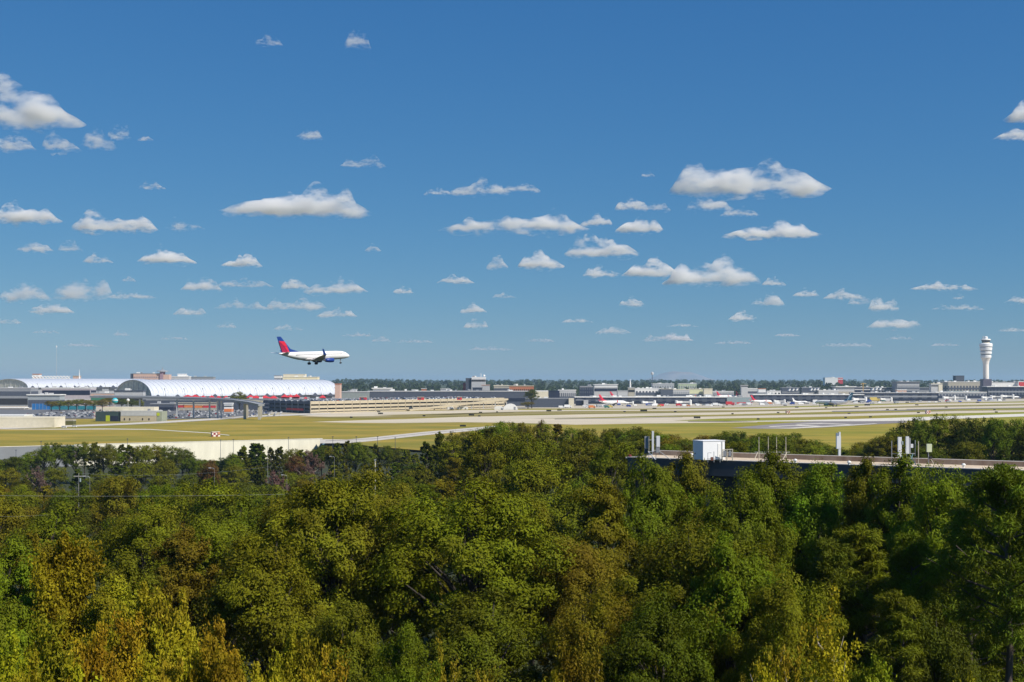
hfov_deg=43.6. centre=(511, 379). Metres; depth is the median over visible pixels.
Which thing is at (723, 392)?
offices
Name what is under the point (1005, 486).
pine tree
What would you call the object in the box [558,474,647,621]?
oak tree
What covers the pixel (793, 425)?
tarmac marking
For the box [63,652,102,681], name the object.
sweetgum tree
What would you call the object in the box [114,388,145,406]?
gate building
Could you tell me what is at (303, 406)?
parking deck
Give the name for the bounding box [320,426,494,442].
road
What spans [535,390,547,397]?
cargo box
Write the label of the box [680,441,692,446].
oak tree
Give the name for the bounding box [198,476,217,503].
pine tree
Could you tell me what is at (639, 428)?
oak tree
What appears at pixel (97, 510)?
oak tree
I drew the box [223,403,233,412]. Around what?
stacked cabins
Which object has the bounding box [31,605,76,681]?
sweetgum tree
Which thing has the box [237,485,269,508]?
oak tree
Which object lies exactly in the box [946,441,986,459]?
oak tree
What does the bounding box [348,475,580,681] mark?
oak tree
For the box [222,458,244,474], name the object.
oak tree
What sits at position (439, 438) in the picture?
pine tree
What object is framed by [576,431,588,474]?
pine tree
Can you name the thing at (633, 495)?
pine tree
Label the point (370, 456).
oak tree
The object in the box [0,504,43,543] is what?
oak tree
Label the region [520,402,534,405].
oak tree
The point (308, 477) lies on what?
oak tree
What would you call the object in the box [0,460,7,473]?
oak tree
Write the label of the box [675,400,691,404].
boarding bridge
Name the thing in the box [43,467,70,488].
oak tree
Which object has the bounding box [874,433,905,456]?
oak tree
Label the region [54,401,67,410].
oak tree
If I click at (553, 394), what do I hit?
glass block
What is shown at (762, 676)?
sweetgum tree
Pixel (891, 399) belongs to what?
boarding bridge
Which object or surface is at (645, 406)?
apron
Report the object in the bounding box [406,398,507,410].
ramp
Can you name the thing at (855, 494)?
oak tree
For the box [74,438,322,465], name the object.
retaining wall
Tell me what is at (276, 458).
pine tree
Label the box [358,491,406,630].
oak tree
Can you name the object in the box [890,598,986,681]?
oak tree
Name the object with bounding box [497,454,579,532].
oak tree
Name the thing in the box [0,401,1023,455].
field
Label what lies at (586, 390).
glass office
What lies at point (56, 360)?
radio mast
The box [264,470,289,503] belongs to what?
bare tree
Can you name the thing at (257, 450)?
pine tree
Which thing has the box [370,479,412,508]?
oak tree
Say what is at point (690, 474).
oak tree
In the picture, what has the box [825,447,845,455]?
oak tree
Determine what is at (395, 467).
pine tree
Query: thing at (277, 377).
cream complex
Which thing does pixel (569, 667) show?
sweetgum tree
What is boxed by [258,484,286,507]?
oak tree
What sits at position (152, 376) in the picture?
hotel
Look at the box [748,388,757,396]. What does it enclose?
offices
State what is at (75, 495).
oak tree
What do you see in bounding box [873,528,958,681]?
pine tree
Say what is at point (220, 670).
sweetgum tree
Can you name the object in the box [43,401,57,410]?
oak tree
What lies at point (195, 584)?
oak tree
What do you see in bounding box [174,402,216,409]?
bus depot
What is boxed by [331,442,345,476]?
pine tree
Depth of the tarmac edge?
1324.27 m
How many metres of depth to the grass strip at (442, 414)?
1473.07 m
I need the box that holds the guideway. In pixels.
[90,395,264,419]
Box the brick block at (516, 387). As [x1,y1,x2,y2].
[509,384,533,396]
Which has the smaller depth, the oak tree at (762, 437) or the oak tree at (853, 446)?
the oak tree at (853, 446)
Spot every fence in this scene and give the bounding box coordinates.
[32,403,49,409]
[50,406,95,409]
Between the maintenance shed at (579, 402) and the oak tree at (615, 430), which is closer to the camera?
the oak tree at (615, 430)
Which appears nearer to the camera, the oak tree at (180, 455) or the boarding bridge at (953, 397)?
the oak tree at (180, 455)
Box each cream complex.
[274,375,282,379]
[283,374,306,376]
[283,376,318,379]
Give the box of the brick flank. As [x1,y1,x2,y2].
[335,384,341,397]
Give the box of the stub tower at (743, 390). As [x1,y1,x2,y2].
[740,385,747,396]
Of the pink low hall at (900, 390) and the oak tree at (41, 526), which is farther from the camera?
the pink low hall at (900, 390)
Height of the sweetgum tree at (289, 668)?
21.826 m
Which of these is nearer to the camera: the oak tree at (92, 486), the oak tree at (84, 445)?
the oak tree at (92, 486)
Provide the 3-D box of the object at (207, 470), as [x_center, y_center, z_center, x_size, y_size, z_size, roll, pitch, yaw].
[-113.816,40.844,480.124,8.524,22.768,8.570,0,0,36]
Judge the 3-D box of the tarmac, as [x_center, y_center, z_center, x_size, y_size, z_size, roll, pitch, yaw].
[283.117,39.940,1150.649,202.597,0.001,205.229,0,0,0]
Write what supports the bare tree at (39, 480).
on the ground at (70, 470)
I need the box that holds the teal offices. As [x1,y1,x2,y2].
[191,376,214,379]
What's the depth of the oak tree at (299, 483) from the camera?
429.88 m
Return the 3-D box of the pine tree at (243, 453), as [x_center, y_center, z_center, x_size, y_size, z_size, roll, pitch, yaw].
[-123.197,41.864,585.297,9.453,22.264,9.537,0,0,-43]
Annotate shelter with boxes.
[184,405,192,410]
[203,405,215,409]
[211,431,219,436]
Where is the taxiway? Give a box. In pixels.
[323,405,1023,424]
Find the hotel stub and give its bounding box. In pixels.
[929,382,942,391]
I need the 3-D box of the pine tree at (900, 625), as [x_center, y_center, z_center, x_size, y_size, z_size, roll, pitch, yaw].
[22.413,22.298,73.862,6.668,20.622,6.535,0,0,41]
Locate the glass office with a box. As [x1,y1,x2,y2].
[579,384,592,395]
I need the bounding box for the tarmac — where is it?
[736,421,906,428]
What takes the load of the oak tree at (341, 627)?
on the ground at (70, 470)
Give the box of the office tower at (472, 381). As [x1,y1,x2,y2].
[463,375,485,390]
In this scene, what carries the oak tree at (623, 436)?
on the ground at (70, 470)
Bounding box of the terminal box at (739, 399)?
[727,395,752,403]
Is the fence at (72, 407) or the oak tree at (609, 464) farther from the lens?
the fence at (72, 407)
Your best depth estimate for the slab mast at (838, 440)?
299.62 m
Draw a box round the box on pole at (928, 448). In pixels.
[926,444,933,463]
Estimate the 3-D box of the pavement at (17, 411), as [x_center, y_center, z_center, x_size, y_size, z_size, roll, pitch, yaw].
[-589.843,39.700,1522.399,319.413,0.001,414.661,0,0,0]
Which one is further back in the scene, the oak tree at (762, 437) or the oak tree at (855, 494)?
the oak tree at (762, 437)
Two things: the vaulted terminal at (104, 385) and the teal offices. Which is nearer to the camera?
the vaulted terminal at (104, 385)
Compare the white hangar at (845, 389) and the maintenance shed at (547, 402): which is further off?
the white hangar at (845, 389)
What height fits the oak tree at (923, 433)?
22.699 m
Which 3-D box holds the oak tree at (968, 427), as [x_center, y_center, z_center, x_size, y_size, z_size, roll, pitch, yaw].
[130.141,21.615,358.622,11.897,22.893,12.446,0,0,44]
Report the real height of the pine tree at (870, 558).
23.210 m
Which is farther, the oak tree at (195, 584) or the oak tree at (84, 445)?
the oak tree at (84, 445)
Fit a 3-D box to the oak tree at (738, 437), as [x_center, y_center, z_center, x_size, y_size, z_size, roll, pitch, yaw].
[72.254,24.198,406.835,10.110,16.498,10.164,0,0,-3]
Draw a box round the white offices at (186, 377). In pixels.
[171,375,190,379]
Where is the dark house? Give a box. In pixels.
[953,376,963,381]
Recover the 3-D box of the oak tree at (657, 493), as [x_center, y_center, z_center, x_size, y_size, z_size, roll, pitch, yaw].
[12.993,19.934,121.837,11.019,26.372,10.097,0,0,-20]
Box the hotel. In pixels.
[130,367,170,379]
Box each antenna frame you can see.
[645,431,670,459]
[891,436,915,464]
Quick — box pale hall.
[673,388,689,395]
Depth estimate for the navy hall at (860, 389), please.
2920.00 m
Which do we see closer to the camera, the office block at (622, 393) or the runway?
the runway
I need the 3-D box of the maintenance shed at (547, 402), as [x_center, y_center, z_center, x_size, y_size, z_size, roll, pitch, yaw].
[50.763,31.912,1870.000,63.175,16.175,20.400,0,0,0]
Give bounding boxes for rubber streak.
[568,417,665,418]
[832,409,951,411]
[907,407,1023,409]
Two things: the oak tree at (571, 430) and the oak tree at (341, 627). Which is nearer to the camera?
the oak tree at (341, 627)
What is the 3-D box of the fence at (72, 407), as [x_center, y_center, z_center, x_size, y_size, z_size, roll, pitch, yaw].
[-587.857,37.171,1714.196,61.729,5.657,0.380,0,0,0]
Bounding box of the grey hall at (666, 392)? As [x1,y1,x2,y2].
[660,387,672,395]
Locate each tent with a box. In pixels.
[494,406,503,409]
[503,404,517,409]
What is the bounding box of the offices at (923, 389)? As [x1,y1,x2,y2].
[919,387,928,391]
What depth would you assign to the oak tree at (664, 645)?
74.96 m
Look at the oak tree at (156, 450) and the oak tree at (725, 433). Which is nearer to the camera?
the oak tree at (725, 433)
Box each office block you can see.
[494,384,509,390]
[558,388,575,397]
[617,391,627,395]
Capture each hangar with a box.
[372,386,392,390]
[831,385,855,393]
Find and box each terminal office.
[0,386,37,405]
[42,386,95,405]
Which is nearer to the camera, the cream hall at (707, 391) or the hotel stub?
the cream hall at (707, 391)
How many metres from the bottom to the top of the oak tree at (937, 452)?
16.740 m
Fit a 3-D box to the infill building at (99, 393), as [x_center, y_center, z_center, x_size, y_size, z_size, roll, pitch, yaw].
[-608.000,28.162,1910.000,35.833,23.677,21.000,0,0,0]
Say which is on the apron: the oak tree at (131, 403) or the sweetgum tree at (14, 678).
the oak tree at (131, 403)
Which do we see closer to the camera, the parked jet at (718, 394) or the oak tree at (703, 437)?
the oak tree at (703, 437)
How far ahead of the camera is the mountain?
25412.44 m
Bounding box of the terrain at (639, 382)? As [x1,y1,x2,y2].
[331,380,1009,394]
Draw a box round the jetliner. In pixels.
[272,337,348,364]
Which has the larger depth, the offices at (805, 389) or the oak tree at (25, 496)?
the offices at (805, 389)
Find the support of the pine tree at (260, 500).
on the ground at (70, 470)
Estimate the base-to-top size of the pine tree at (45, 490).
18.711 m
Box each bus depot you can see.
[150,401,175,410]
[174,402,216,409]
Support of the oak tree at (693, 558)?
on the ground at (70, 470)
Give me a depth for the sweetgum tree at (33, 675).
50.05 m
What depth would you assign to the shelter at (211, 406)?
1652.67 m
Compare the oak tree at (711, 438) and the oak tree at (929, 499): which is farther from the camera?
the oak tree at (711, 438)
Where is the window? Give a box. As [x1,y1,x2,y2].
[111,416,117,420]
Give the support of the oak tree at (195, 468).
on the ground at (70, 470)
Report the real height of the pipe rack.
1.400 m
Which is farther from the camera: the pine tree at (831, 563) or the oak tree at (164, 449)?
the oak tree at (164, 449)
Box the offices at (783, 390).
[780,386,799,393]
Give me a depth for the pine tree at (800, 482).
117.14 m
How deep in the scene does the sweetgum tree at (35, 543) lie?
89.75 m
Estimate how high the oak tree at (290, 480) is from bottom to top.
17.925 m
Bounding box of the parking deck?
[263,397,504,412]
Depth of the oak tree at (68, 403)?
1681.56 m
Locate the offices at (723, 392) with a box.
[713,390,733,395]
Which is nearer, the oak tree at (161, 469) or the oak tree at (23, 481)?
the oak tree at (23, 481)
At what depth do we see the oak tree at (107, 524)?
197.78 m
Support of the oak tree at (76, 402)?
on the pavement at (17, 411)
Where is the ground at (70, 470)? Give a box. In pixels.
[2,443,1023,681]
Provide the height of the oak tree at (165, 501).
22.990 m
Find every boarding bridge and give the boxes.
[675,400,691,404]
[852,397,866,401]
[880,397,892,401]
[942,395,955,399]
[1002,394,1013,398]
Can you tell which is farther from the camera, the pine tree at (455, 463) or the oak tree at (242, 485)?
the oak tree at (242, 485)
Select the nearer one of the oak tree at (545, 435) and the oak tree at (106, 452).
the oak tree at (545, 435)
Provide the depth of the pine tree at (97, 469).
625.20 m
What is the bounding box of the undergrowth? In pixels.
[0,450,1022,681]
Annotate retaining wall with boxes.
[0,445,70,466]
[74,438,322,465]
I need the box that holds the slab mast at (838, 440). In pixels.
[836,432,840,455]
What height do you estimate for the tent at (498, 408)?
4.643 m
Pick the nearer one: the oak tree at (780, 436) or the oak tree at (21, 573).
the oak tree at (21, 573)
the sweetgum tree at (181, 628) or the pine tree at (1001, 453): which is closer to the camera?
the sweetgum tree at (181, 628)
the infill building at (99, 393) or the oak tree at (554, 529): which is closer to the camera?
the oak tree at (554, 529)
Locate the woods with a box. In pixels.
[171,378,1023,396]
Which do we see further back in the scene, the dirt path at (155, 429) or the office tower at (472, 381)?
the office tower at (472, 381)
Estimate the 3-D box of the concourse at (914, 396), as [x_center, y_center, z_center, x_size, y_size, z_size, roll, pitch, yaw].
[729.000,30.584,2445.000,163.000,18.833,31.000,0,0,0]
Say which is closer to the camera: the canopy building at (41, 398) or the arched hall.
the canopy building at (41, 398)
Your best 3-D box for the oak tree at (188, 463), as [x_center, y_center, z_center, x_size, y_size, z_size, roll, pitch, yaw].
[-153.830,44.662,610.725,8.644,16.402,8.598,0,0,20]
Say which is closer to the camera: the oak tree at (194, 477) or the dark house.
the oak tree at (194, 477)
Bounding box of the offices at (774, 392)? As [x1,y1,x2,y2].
[766,390,780,393]
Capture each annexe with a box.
[472,387,482,390]
[482,385,489,390]
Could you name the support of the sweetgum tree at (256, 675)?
on the ground at (70, 470)
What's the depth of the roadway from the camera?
1685.00 m
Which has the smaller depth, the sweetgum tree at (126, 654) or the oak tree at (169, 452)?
the sweetgum tree at (126, 654)
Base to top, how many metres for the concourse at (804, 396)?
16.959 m
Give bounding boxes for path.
[0,413,330,428]
[46,429,224,434]
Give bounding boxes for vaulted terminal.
[0,379,144,393]
[116,379,334,397]
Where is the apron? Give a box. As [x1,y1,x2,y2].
[0,396,1023,418]
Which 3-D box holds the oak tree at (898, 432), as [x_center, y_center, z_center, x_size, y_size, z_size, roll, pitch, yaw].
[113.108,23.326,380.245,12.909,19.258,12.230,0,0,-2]
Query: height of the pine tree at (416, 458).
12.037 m
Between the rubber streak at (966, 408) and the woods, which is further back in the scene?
the woods
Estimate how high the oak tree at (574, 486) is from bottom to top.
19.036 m
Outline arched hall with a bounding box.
[817,389,838,393]
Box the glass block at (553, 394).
[548,391,558,397]
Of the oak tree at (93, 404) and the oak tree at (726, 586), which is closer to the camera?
the oak tree at (726, 586)
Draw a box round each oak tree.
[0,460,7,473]
[0,467,20,494]
[0,480,32,568]
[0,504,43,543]
[0,531,43,634]
[0,594,55,673]
[1,457,22,484]
[1,487,41,535]
[5,509,109,556]
[6,478,38,507]
[6,496,96,585]
[9,456,29,476]
[12,484,38,510]
[20,452,37,475]
[20,470,44,491]
[28,449,48,483]
[34,445,56,485]
[36,486,64,508]
[38,494,82,511]
[39,487,98,538]
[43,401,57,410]
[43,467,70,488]
[44,442,68,468]
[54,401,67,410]
[56,444,73,483]
[61,571,138,658]
[63,400,74,409]
[63,443,87,484]
[69,399,83,410]
[69,490,81,507]
[76,442,93,478]
[76,498,97,527]
[80,399,92,410]
[81,503,205,611]
[83,488,118,545]
[84,471,113,490]
[84,484,99,505]
[85,475,142,561]
[86,400,97,409]
[91,443,117,472]
[91,552,166,656]
[92,507,135,562]
[94,399,108,410]
[97,497,186,592]
[100,446,125,471]
[103,398,112,406]
[117,398,126,406]
[122,487,155,504]
[123,460,155,492]
[124,399,138,406]
[127,445,144,480]
[131,523,236,646]
[135,445,155,482]
[135,484,180,514]
[145,473,176,495]
[148,444,163,465]
[149,458,179,480]
[150,476,201,531]
[153,445,171,477]
[160,445,184,470]
[167,514,282,665]
[168,447,193,478]
[173,472,197,492]
[178,481,201,501]
[179,457,195,475]
[181,479,247,566]
[188,488,265,649]
[189,461,205,479]
[189,523,331,681]
[195,473,223,486]
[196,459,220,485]
[217,457,229,473]
[218,464,252,488]
[219,461,416,671]
[221,452,243,481]
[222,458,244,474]
[230,391,247,410]
[234,480,257,508]
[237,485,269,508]
[243,504,273,532]
[257,485,348,611]
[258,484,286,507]
[273,469,301,487]
[281,448,299,469]
[282,453,305,483]
[287,477,312,497]
[295,470,317,485]
[297,597,393,681]
[306,478,353,509]
[312,444,327,478]
[314,529,378,644]
[320,445,336,478]
[335,481,453,665]
[340,471,365,486]
[343,441,367,472]
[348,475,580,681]
[353,445,376,473]
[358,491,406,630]
[361,619,443,681]
[363,471,386,482]
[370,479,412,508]
[377,445,398,475]
[381,476,416,488]
[385,448,411,472]
[393,468,435,494]
[402,462,436,474]
[407,496,513,614]
[414,583,549,681]
[417,477,465,571]
[433,437,463,476]
[443,431,462,454]
[457,431,470,461]
[458,433,516,512]
[466,425,494,442]
[485,495,574,669]
[492,420,510,441]
[492,432,557,496]
[495,430,534,485]
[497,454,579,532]
[504,488,594,643]
[505,422,520,445]
[515,422,538,443]
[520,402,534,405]
[523,389,539,407]
[524,535,635,678]
[530,420,557,448]
[535,419,546,446]
[537,441,560,492]
[539,582,657,681]
[546,429,604,516]
[549,470,596,546]
[552,449,580,491]
[554,426,583,449]
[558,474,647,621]
[575,428,598,451]
[580,443,621,478]
[584,428,637,550]
[584,583,723,681]
[585,516,785,681]
[589,433,605,444]
[600,438,638,489]
[601,452,700,666]
[603,428,631,444]
[612,428,641,450]
[624,430,655,455]
[630,426,650,453]
[645,437,679,454]
[648,432,674,447]
[649,443,683,453]
[655,448,723,681]
[659,528,807,681]
[660,434,683,444]
[671,437,691,449]
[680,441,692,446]
[680,443,692,450]
[689,466,801,627]
[691,434,709,440]
[709,433,722,439]
[713,431,736,442]
[715,563,858,681]
[723,430,750,452]
[725,440,749,452]
[733,443,816,593]
[745,433,770,452]
[746,436,765,452]
[749,442,767,452]
[757,436,795,453]
[769,432,796,452]
[769,458,853,606]
[784,432,802,444]
[789,438,821,453]
[793,443,826,454]
[799,439,832,452]
[821,452,892,651]
[822,442,835,453]
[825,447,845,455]
[841,447,862,455]
[847,449,946,589]
[849,439,872,453]
[855,446,875,456]
[862,436,894,456]
[873,426,916,457]
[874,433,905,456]
[883,460,994,638]
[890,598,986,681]
[894,419,917,456]
[906,416,939,455]
[908,443,948,458]
[922,413,951,456]
[940,414,962,456]
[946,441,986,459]
[949,417,981,455]
[955,417,998,459]
[962,575,1023,681]
[975,418,1013,459]
[988,419,1023,460]
[1008,419,1023,460]
[1014,423,1023,455]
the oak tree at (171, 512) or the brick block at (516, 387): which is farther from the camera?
the brick block at (516, 387)
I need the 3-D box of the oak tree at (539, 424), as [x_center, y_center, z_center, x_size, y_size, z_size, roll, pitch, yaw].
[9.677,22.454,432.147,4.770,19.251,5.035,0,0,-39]
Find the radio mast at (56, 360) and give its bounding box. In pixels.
[56,345,56,375]
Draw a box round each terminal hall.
[936,380,979,391]
[992,381,1015,385]
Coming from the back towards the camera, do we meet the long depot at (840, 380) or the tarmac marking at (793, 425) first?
the long depot at (840, 380)
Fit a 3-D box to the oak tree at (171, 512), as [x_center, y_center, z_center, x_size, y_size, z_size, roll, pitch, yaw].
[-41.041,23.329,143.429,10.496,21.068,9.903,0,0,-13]
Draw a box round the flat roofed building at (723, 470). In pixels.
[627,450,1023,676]
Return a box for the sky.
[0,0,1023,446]
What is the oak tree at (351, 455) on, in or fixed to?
on the ground at (70, 470)
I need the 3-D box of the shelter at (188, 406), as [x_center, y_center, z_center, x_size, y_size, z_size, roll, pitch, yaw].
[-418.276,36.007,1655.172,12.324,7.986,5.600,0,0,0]
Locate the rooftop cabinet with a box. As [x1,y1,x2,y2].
[693,440,724,460]
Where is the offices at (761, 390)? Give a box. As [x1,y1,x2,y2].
[757,388,765,393]
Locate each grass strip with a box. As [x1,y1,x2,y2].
[332,404,1023,417]
[386,412,512,415]
[661,409,1023,416]
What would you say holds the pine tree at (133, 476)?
on the ground at (70, 470)
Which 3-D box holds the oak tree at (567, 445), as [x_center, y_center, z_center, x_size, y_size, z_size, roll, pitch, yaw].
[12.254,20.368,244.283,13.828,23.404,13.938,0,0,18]
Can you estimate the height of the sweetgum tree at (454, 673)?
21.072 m
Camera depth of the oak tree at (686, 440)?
416.55 m
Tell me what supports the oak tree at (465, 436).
on the ground at (70, 470)
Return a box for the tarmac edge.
[690,414,1023,421]
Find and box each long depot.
[823,377,837,385]
[836,377,842,383]
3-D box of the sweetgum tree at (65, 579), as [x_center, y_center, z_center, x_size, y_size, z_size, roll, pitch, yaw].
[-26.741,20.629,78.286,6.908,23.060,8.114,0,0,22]
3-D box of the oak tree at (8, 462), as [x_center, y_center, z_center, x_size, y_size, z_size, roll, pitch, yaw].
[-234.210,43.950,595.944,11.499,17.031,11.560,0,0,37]
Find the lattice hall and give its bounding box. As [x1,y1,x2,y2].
[32,376,69,378]
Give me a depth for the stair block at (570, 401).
1850.00 m
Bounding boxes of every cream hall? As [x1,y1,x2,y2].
[690,388,702,395]
[703,388,712,395]
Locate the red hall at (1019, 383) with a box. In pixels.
[1016,381,1023,385]
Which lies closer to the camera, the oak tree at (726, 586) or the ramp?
the oak tree at (726, 586)
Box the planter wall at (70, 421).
[65,419,75,424]
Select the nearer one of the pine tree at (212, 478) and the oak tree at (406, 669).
the oak tree at (406, 669)
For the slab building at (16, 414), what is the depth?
1119.77 m
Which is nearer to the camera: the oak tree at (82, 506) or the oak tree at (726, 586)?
the oak tree at (726, 586)
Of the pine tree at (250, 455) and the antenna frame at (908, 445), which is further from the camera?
the pine tree at (250, 455)
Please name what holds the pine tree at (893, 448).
on the ground at (70, 470)
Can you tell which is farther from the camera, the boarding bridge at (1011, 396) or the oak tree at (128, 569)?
the boarding bridge at (1011, 396)
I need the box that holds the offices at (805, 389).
[800,386,820,393]
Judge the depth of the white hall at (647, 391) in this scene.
2719.75 m
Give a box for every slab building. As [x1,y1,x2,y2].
[0,414,32,415]
[0,416,64,427]
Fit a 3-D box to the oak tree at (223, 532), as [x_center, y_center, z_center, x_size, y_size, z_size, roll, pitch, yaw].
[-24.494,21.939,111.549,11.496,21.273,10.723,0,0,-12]
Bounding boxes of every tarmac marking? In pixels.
[769,425,815,426]
[796,423,876,427]
[797,423,850,424]
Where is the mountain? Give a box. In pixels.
[645,371,718,380]
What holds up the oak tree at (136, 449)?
on the ground at (70, 470)
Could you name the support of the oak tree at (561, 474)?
on the ground at (70, 470)
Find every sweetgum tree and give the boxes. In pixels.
[0,624,42,681]
[2,674,21,681]
[3,642,49,681]
[5,529,112,666]
[14,527,56,608]
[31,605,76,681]
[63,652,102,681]
[64,620,133,681]
[106,579,173,677]
[106,610,157,681]
[133,617,192,681]
[146,650,183,681]
[152,587,206,681]
[184,613,244,681]
[188,637,246,681]
[241,661,278,681]
[266,624,321,681]
[290,668,317,681]
[313,641,350,681]
[427,630,460,681]
[474,667,499,681]
[541,669,563,681]
[555,623,605,681]
[739,643,794,681]
[755,659,783,681]
[775,622,816,681]
[800,583,863,681]
[848,653,896,681]
[947,669,975,681]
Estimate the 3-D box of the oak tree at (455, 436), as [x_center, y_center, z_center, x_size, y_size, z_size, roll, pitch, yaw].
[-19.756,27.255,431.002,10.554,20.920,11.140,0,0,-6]
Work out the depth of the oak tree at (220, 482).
489.59 m
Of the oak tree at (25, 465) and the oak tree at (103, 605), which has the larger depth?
the oak tree at (25, 465)
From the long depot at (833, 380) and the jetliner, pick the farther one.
the long depot at (833, 380)
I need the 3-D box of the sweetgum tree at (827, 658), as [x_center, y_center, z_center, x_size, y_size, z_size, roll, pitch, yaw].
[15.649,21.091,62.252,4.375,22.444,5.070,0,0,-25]
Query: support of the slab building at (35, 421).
on the field
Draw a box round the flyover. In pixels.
[0,407,28,408]
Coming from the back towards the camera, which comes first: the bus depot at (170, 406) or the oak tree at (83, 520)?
the bus depot at (170, 406)
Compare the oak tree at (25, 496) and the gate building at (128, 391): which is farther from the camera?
the gate building at (128, 391)
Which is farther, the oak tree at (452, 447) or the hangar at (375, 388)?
the hangar at (375, 388)
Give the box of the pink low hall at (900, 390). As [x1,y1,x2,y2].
[895,389,906,391]
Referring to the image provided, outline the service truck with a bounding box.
[869,397,879,401]
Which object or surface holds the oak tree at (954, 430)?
on the ground at (70, 470)
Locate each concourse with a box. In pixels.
[342,390,369,398]
[369,389,528,405]
[574,395,726,403]
[750,393,863,401]
[849,391,938,400]
[939,391,986,399]
[982,385,1023,398]
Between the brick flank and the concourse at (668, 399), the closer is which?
the brick flank
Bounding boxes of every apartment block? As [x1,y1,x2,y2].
[651,382,673,388]
[677,382,696,388]
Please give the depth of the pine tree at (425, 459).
421.36 m
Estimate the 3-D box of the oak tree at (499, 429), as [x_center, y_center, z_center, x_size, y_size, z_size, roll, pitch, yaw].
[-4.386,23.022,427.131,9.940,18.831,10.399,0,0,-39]
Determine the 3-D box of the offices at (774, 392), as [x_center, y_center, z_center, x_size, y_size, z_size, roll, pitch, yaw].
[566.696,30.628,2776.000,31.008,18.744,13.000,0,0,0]
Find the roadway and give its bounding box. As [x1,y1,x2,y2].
[142,397,347,409]
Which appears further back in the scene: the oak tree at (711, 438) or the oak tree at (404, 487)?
the oak tree at (711, 438)
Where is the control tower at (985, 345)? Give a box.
[979,336,992,391]
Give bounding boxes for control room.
[627,387,634,395]
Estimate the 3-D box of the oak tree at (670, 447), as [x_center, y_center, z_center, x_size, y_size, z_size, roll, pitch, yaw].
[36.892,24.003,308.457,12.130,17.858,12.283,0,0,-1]
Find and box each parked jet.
[599,395,625,405]
[715,391,733,396]
[750,395,771,402]
[815,393,854,406]
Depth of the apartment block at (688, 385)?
3200.00 m
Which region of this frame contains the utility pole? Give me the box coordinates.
[73,473,81,505]
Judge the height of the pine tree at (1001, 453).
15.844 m
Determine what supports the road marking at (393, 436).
on the road
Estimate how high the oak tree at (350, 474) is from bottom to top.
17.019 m
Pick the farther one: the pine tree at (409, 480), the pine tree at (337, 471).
the pine tree at (337, 471)
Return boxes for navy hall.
[854,386,869,391]
[870,386,891,391]
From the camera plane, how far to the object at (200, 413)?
1513.91 m
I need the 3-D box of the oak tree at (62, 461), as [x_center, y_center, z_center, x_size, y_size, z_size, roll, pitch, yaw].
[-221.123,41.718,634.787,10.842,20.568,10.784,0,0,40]
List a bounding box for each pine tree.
[37,485,52,506]
[68,468,87,497]
[85,442,102,477]
[107,466,123,479]
[115,444,125,473]
[120,445,136,474]
[123,474,141,498]
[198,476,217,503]
[234,448,253,489]
[247,443,256,469]
[247,443,271,486]
[251,464,267,490]
[251,497,266,507]
[259,444,267,470]
[263,447,275,476]
[271,446,287,476]
[284,487,303,502]
[295,449,305,474]
[326,465,342,480]
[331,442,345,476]
[341,441,352,476]
[371,443,381,474]
[384,462,402,481]
[398,449,412,471]
[404,477,418,495]
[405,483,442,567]
[411,453,419,468]
[413,441,437,490]
[414,464,430,485]
[431,431,449,491]
[441,457,468,498]
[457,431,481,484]
[458,438,476,479]
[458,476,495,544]
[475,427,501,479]
[552,424,562,452]
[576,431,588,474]
[617,454,636,496]
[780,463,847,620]
[790,534,880,681]
[817,521,904,670]
[837,451,850,455]
[856,589,944,681]
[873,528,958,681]
[887,445,904,456]
[914,499,1023,681]
[919,462,1023,681]
[944,433,958,458]
[994,447,1011,460]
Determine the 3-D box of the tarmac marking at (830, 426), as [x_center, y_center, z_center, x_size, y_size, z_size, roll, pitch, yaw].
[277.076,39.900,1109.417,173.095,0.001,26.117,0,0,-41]
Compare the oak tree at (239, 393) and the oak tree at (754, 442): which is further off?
the oak tree at (239, 393)
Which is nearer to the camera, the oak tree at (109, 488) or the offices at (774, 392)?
the oak tree at (109, 488)
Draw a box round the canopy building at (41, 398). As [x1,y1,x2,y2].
[26,392,65,407]
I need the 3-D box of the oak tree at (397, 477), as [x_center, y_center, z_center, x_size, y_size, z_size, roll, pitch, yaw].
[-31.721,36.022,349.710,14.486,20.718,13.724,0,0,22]
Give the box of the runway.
[305,403,1023,416]
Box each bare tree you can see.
[25,466,51,506]
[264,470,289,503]
[294,449,330,480]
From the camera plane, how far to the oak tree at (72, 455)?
629.71 m
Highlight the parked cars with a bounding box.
[53,396,471,413]
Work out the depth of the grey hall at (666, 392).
2700.00 m
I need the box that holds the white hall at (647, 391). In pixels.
[635,387,661,395]
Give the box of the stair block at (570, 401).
[568,398,573,407]
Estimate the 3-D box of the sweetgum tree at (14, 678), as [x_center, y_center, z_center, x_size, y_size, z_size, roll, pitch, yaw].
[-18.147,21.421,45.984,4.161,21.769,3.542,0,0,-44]
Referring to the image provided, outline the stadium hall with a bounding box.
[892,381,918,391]
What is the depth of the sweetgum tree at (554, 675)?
51.93 m
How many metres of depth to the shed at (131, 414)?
1233.50 m
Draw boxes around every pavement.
[0,409,93,418]
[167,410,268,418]
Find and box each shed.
[95,407,166,420]
[525,397,567,406]
[576,400,582,405]
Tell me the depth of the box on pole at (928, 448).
141.85 m
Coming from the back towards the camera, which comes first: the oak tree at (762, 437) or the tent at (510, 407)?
the tent at (510, 407)
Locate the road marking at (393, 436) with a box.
[328,429,468,440]
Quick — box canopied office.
[593,383,617,395]
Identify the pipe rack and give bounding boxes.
[722,449,732,460]
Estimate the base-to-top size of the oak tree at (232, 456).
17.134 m
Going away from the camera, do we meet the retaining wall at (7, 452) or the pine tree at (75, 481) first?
the pine tree at (75, 481)
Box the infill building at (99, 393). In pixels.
[90,391,113,406]
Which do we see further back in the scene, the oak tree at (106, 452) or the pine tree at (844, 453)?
the oak tree at (106, 452)

